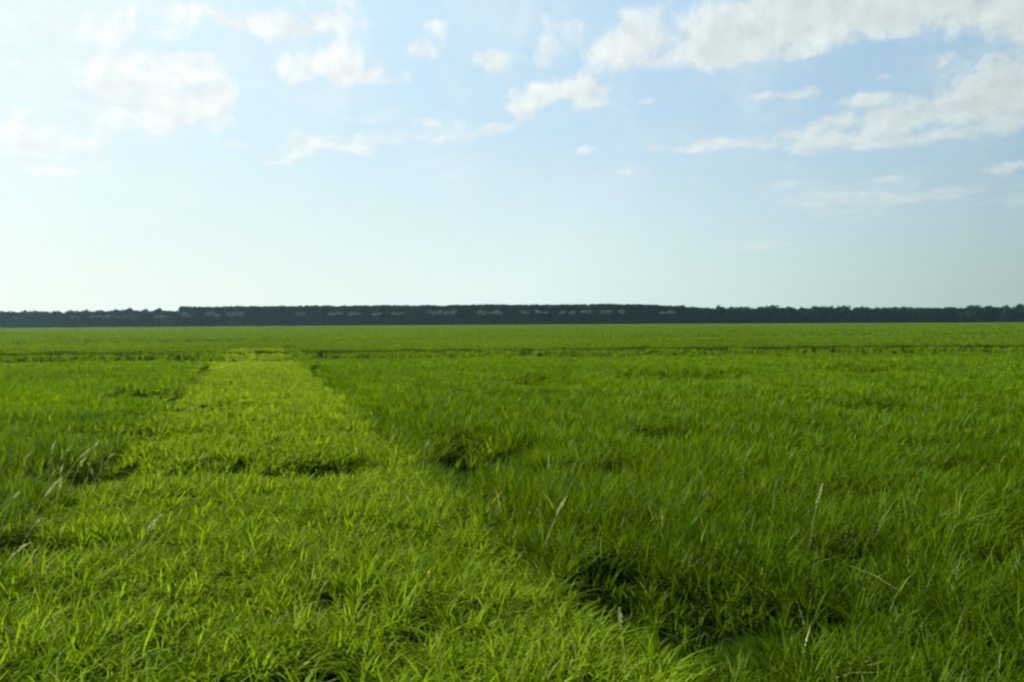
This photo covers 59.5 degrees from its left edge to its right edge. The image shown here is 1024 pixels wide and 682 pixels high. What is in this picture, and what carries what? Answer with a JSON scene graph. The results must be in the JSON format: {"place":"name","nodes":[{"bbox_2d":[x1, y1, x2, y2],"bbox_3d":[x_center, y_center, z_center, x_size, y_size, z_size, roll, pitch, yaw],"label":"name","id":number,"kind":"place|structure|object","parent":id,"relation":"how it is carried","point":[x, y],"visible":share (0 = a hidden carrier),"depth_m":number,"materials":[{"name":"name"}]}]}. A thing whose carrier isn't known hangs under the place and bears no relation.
{"place":"outdoors","nodes":[
{"label":"outdoors","id":0,"kind":"place"},
{"bbox_2d":[0,358,215,613],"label":"meadow grass","id":1,"kind":"structure","parent":0,"point":[22,413],"depth_m":16.48,"materials":[{"name":"green plant"}]},
{"bbox_2d":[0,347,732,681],"bbox_3d":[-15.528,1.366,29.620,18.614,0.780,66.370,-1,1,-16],"label":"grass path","id":2,"kind":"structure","parent":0,"point":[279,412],"depth_m":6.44,"materials":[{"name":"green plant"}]},
{"bbox_2d":[0,322,1023,681],"bbox_3d":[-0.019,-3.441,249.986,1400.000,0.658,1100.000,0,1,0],"label":"ground","id":3,"kind":"structure","parent":0,"point":[666,634],"depth_m":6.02,"materials":[{"name":"green plant"}]},
{"bbox_2d":[0,311,11,327],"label":"tree","id":4,"kind":"object","parent":3,"relation":"on","point":[7,317],"visible":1,"depth_m":399.60,"materials":[{"name":"green plant"}]},
{"bbox_2d":[0,491,20,530],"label":"grass stalk","id":5,"kind":"object","parent":3,"relation":"on","point":[16,495],"depth_m":7.59,"materials":[{"name":"plant"}]},
{"bbox_2d":[0,542,30,571],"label":"grass stalk","id":6,"kind":"object","parent":3,"relation":"on","point":[20,548],"depth_m":5.93,"materials":[{"name":"plant"}]},
{"bbox_2d":[12,310,33,327],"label":"tree","id":7,"kind":"object","parent":3,"relation":"on","point":[20,322],"visible":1,"depth_m":395.53,"materials":[{"name":"green plant"}]},
{"bbox_2d":[19,518,43,552],"bbox_3d":[-3.924,1.667,7.281,0.244,0.461,0.028,0,1,-7],"label":"grass stalk","id":8,"kind":"object","parent":3,"relation":"on","point":[40,520],"depth_m":7.28,"materials":[{"name":"plant"}]},
{"bbox_2d":[34,313,49,327],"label":"tree","id":9,"kind":"object","parent":3,"relation":"on","point":[40,316],"visible":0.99,"depth_m":396.57,"materials":[{"name":"green plant"}]},
{"bbox_2d":[29,478,60,534],"bbox_3d":[-4.179,1.492,8.028,0.295,0.538,0.028,0,1,-6],"label":"grass stalk","id":10,"kind":"object","parent":3,"relation":"on","point":[48,491],"depth_m":8.03,"materials":[{"name":"plant"}]},
{"bbox_2d":[47,441,55,503],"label":"grass stalk","id":11,"kind":"object","parent":3,"relation":"on","point":[53,445],"depth_m":9.13,"materials":[{"name":"plant"}]},
{"bbox_2d":[43,311,63,327],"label":"tree","id":12,"kind":"object","parent":3,"relation":"on","point":[53,318],"visible":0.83,"depth_m":400.28,"materials":[{"name":"green plant"}]},
{"bbox_2d":[54,463,63,521],"bbox_3d":[-4.104,1.432,8.116,0.096,0.648,0.028,-1,1,-16],"label":"grass stalk","id":13,"kind":"object","parent":3,"relation":"on","point":[61,469],"depth_m":8.11,"materials":[{"name":"plant"}]},
{"bbox_2d":[57,310,79,327],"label":"tree","id":14,"kind":"object","parent":3,"relation":"on","point":[65,321],"visible":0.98,"depth_m":395.36,"materials":[{"name":"green plant"}]},
{"bbox_2d":[59,448,90,489],"bbox_3d":[-4.566,1.420,9.338,0.380,0.612,0.028,0,1,-5],"label":"grass stalk","id":15,"kind":"object","parent":3,"relation":"on","point":[77,460],"depth_m":9.34,"materials":[{"name":"plant"}]},
{"bbox_2d":[73,309,97,327],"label":"tree","id":16,"kind":"object","parent":3,"relation":"on","point":[81,321],"visible":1,"depth_m":395.46,"materials":[{"name":"green plant"}]},
{"bbox_2d":[92,310,108,326],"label":"tree","id":17,"kind":"object","parent":3,"relation":"on","point":[100,313],"visible":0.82,"depth_m":398.76,"materials":[{"name":"green plant"}]},
{"bbox_2d":[103,309,125,326],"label":"tree","id":18,"kind":"object","parent":3,"relation":"on","point":[113,319],"visible":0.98,"depth_m":394.77,"materials":[{"name":"green plant"}]},
{"bbox_2d":[121,307,137,326],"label":"tree","id":19,"kind":"object","parent":3,"relation":"on","point":[130,312],"visible":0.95,"depth_m":396.82,"materials":[{"name":"green plant"}]},
{"bbox_2d":[135,309,152,326],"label":"tree","id":20,"kind":"object","parent":3,"relation":"on","point":[144,319],"visible":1,"depth_m":394.45,"materials":[{"name":"green plant"}]},
{"bbox_2d":[132,514,162,565],"bbox_3d":[-2.811,1.544,6.917,0.234,0.414,0.029,0,1,-3],"label":"grass stalk","id":21,"kind":"object","parent":3,"relation":"on","point":[152,523],"depth_m":6.91,"materials":[{"name":"plant"}]},
{"bbox_2d":[152,308,165,326],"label":"tree","id":22,"kind":"object","parent":3,"relation":"on","point":[159,311],"visible":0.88,"depth_m":400.40,"materials":[{"name":"green plant"}]},
{"bbox_2d":[165,311,179,326],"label":"tree","id":23,"kind":"object","parent":3,"relation":"on","point":[173,314],"visible":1,"depth_m":397.69,"materials":[{"name":"green plant"}]},
{"bbox_2d":[0,322,1023,363],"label":"grass","id":24,"kind":"structure","parent":3,"relation":"on","point":[215,340],"depth_m":83.31,"materials":[{"name":"green plant"}]},
{"bbox_2d":[0,303,1023,327],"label":"wood","id":25,"kind":"object","parent":3,"relation":"on","point":[422,314],"visible":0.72,"depth_m":403.44,"materials":[{"name":"green plant"}]},
{"bbox_2d":[544,497,566,551],"bbox_3d":[0.323,1.471,6.827,0.208,0.584,0.027,0,1,-7],"label":"grass stalk","id":26,"kind":"object","parent":3,"relation":"on","point":[562,504],"depth_m":6.83,"materials":[{"name":"plant"}]},
{"bbox_2d":[618,607,626,674],"bbox_3d":[0.568,1.589,4.585,0.057,0.458,0.026,0,1,16],"label":"grass stalk","id":27,"kind":"object","parent":3,"relation":"on","point":[620,616],"depth_m":4.58,"materials":[{"name":"plant"}]},
{"bbox_2d":[670,305,686,323],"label":"tree","id":28,"kind":"object","parent":3,"relation":"on","point":[680,309],"visible":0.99,"depth_m":398.07,"materials":[{"name":"green plant"}]},
{"bbox_2d":[683,306,701,323],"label":"tree","id":29,"kind":"object","parent":3,"relation":"on","point":[695,317],"visible":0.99,"depth_m":396.13,"materials":[{"name":"green plant"}]},
{"bbox_2d":[697,307,717,323],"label":"tree","id":30,"kind":"object","parent":3,"relation":"on","point":[706,316],"visible":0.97,"depth_m":399.87,"materials":[{"name":"green plant"}]},
{"bbox_2d":[713,305,725,323],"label":"tree","id":31,"kind":"object","parent":3,"relation":"on","point":[719,309],"visible":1,"depth_m":401.65,"materials":[{"name":"green plant"}]},
{"bbox_2d":[721,306,744,323],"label":"tree","id":32,"kind":"object","parent":3,"relation":"on","point":[735,312],"visible":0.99,"depth_m":396.26,"materials":[{"name":"green plant"}]},
{"bbox_2d":[739,306,756,323],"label":"tree","id":33,"kind":"object","parent":3,"relation":"on","point":[749,314],"visible":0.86,"depth_m":399.04,"materials":[{"name":"green plant"}]},
{"bbox_2d":[753,306,770,322],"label":"tree","id":34,"kind":"object","parent":3,"relation":"on","point":[761,317],"visible":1,"depth_m":397.24,"materials":[{"name":"green plant"}]},
{"bbox_2d":[762,305,787,322],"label":"tree","id":35,"kind":"object","parent":3,"relation":"on","point":[774,310],"visible":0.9,"depth_m":398.42,"materials":[{"name":"green plant"}]},
{"bbox_2d":[784,306,796,322],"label":"tree","id":36,"kind":"object","parent":3,"relation":"on","point":[793,311],"visible":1,"depth_m":397.97,"materials":[{"name":"green plant"}]},
{"bbox_2d":[792,307,809,322],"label":"tree","id":37,"kind":"object","parent":3,"relation":"on","point":[798,314],"visible":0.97,"depth_m":398.45,"materials":[{"name":"green plant"}]},
{"bbox_2d":[802,305,827,322],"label":"tree","id":38,"kind":"object","parent":3,"relation":"on","point":[816,313],"visible":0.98,"depth_m":396.79,"materials":[{"name":"green plant"}]},
{"bbox_2d":[808,483,822,558],"bbox_3d":[2.287,1.413,6.758,0.133,0.684,0.028,-1,1,-14],"label":"grass stalk","id":39,"kind":"object","parent":3,"relation":"on","point":[820,490],"depth_m":6.76,"materials":[{"name":"plant"}]},
{"bbox_2d":[821,306,842,322],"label":"tree","id":40,"kind":"object","parent":3,"relation":"on","point":[827,317],"visible":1,"depth_m":398.08,"materials":[{"name":"green plant"}]},
{"bbox_2d":[833,305,860,322],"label":"tree","id":41,"kind":"object","parent":3,"relation":"on","point":[844,312],"visible":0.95,"depth_m":398.90,"materials":[{"name":"green plant"}]},
{"bbox_2d":[853,306,872,322],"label":"tree","id":42,"kind":"object","parent":3,"relation":"on","point":[865,314],"visible":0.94,"depth_m":398.64,"materials":[{"name":"green plant"}]},
{"bbox_2d":[871,307,882,322],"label":"tree","id":43,"kind":"object","parent":3,"relation":"on","point":[876,310],"visible":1,"depth_m":401.39,"materials":[{"name":"green plant"}]},
{"bbox_2d":[883,308,900,322],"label":"tree","id":44,"kind":"object","parent":3,"relation":"on","point":[892,315],"visible":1,"depth_m":401.35,"materials":[{"name":"green plant"}]},
{"bbox_2d":[895,306,910,322],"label":"tree","id":45,"kind":"object","parent":3,"relation":"on","point":[903,317],"visible":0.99,"depth_m":400.75,"materials":[{"name":"green plant"}]},
{"bbox_2d":[908,307,927,322],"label":"tree","id":46,"kind":"object","parent":3,"relation":"on","point":[921,317],"visible":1,"depth_m":398.04,"materials":[{"name":"green plant"}]},
{"bbox_2d":[923,308,944,322],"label":"tree","id":47,"kind":"object","parent":3,"relation":"on","point":[932,313],"visible":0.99,"depth_m":398.97,"materials":[{"name":"green plant"}]},
{"bbox_2d":[942,307,955,322],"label":"tree","id":48,"kind":"object","parent":3,"relation":"on","point":[948,310],"visible":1,"depth_m":399.21,"materials":[{"name":"green plant"}]},
{"bbox_2d":[951,307,969,321],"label":"tree","id":49,"kind":"object","parent":3,"relation":"on","point":[962,317],"visible":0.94,"depth_m":401.41,"materials":[{"name":"green plant"}]},
{"bbox_2d":[965,304,990,321],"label":"tree","id":50,"kind":"object","parent":3,"relation":"on","point":[974,311],"visible":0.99,"depth_m":395.86,"materials":[{"name":"green plant"}]},
{"bbox_2d":[980,305,996,321],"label":"tree","id":51,"kind":"object","parent":3,"relation":"on","point":[991,309],"visible":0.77,"depth_m":399.66,"materials":[{"name":"green plant"}]},
{"bbox_2d":[996,305,1017,321],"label":"tree","id":52,"kind":"object","parent":3,"relation":"on","point":[1008,315],"visible":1,"depth_m":394.84,"materials":[{"name":"green plant"}]},
{"bbox_2d":[1015,304,1023,321],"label":"tree","id":53,"kind":"object","parent":3,"relation":"on","point":[1020,315],"visible":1,"depth_m":394.17,"materials":[{"name":"green plant"}]},
{"bbox_2d":[0,0,1023,312],"label":"sky","id":54,"kind":"structure","parent":0,"point":[168,155],"materials":[{"name":"blue"}]}
]}

